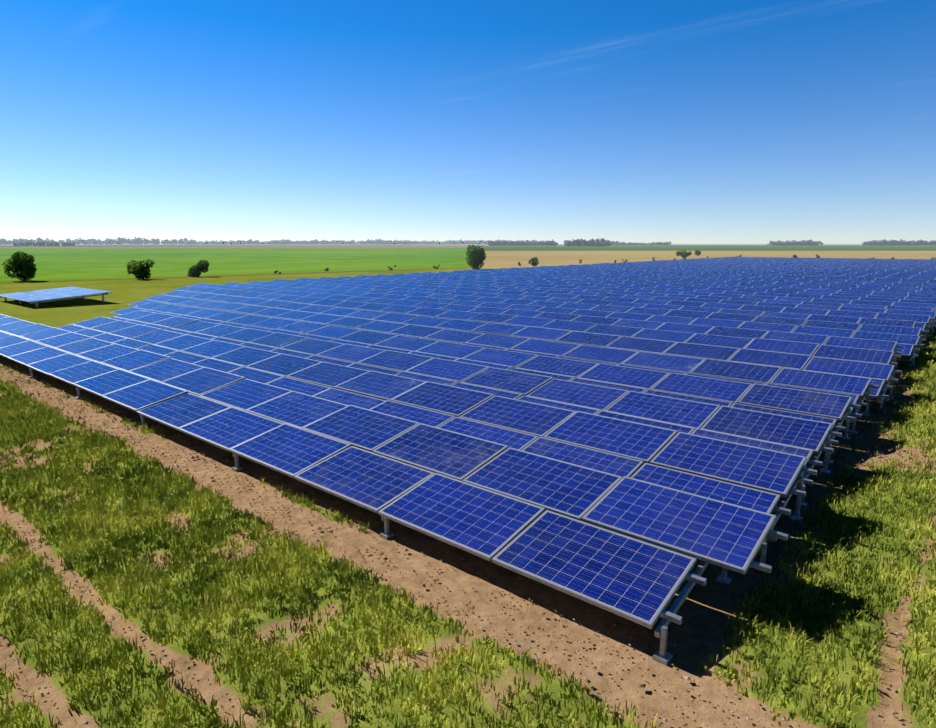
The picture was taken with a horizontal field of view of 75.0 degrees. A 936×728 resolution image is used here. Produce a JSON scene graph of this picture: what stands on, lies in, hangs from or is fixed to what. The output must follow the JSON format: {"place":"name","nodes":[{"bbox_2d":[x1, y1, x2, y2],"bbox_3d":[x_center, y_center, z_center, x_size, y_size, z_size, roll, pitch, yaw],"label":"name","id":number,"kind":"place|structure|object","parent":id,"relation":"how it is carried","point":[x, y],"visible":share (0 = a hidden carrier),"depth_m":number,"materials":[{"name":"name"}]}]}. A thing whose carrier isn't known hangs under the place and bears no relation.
{"place":"outdoors","nodes":[
{"label":"outdoors","id":0,"kind":"place"},
{"bbox_2d":[0,244,935,727],"bbox_3d":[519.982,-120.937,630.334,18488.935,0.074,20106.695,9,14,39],"label":"ground","id":1,"kind":"structure","parent":0,"point":[98,266],"depth_m":6.04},
{"bbox_2d":[2,251,36,280],"bbox_3d":[-40.709,-8.835,55.421,3.247,2.834,2.813,9,14,39],"label":"bush","id":2,"kind":"object","parent":1,"relation":"on","point":[17,261],"depth_m":54.95,"materials":[{"name":"green plant"}]},
{"bbox_2d":[0,293,107,307],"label":"table frame","id":3,"kind":"object","parent":1,"relation":"on","point":[36,303],"visible":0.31,"depth_m":33.98,"materials":[{"name":"grey metal"}]},
{"bbox_2d":[0,287,111,301],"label":"table panels","id":4,"kind":"object","parent":3,"relation":"on","point":[47,294],"visible":1,"depth_m":35.06,"materials":[{"name":"blue glass"}]},
{"bbox_2d":[126,259,154,279],"bbox_3d":[-31.181,-8.970,58.027,2.331,2.046,2.258,9,14,39],"label":"bush","id":5,"kind":"object","parent":1,"relation":"on","point":[140,269],"visible":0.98,"depth_m":57.76,"materials":[{"name":"green plant"}]},
{"bbox_2d":[188,260,209,276],"bbox_3d":[-27.566,-9.794,62.583,1.724,1.898,2.309,9,14,39],"label":"bush","id":6,"kind":"object","parent":1,"relation":"on","point":[194,270],"depth_m":62.26,"materials":[{"name":"green plant"}]},
{"bbox_2d":[0,356,935,727],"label":"soil clods","id":7,"kind":"object","parent":1,"relation":"on","point":[438,544],"visible":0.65,"depth_m":7.28,"materials":[{"name":"brown soil"}]},
{"bbox_2d":[0,237,935,245],"bbox_3d":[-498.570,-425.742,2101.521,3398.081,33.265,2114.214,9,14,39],"label":"trees","id":8,"kind":"object","parent":1,"relation":"on","point":[152,241],"materials":[{"name":"green plant"}]},
{"bbox_2d":[465,245,485,268],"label":"bush","id":9,"kind":"object","parent":1,"relation":"on","point":[474,254],"depth_m":80.40,"materials":[{"name":"green plant"}]},
{"bbox_2d":[29,264,935,665],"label":"panel supports","id":10,"kind":"object","parent":1,"relation":"on","point":[669,616],"visible":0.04,"depth_m":7.48,"materials":[{"name":"metal"}]},
{"bbox_2d":[0,257,935,628],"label":"solar panels","id":11,"kind":"object","parent":10,"relation":"on","point":[634,441],"visible":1,"depth_m":12.30,"materials":[{"name":"blue glass"}]},
{"bbox_2d":[528,257,538,265],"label":"bush","id":12,"kind":"object","parent":1,"relation":"on","point":[533,261],"depth_m":93.31,"materials":[{"name":"green plant"}]},
{"bbox_2d":[141,254,935,278],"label":"shrubs","id":13,"kind":"object","parent":1,"relation":"on","point":[626,260],"depth_m":102.07,"materials":[{"name":"green plant"}]},
{"bbox_2d":[676,250,691,257],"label":"bush","id":14,"kind":"object","parent":1,"relation":"on","point":[685,254],"depth_m":140.38,"materials":[{"name":"green plant"}]},
{"bbox_2d":[694,250,700,255],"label":"bush","id":15,"kind":"object","parent":1,"relation":"on","point":[697,252],"visible":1,"depth_m":175.40,"materials":[{"name":"green plant"}]},
{"bbox_2d":[0,327,935,727],"bbox_3d":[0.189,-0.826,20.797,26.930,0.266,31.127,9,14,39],"label":"grass","id":16,"kind":"structure","parent":0,"point":[210,615],"depth_m":5.75,"materials":[{"name":"green plant"}]},
{"bbox_2d":[0,0,935,243],"label":"sky","id":17,"kind":"structure","parent":0,"point":[639,121],"materials":[{"name":"blue"}]}
]}

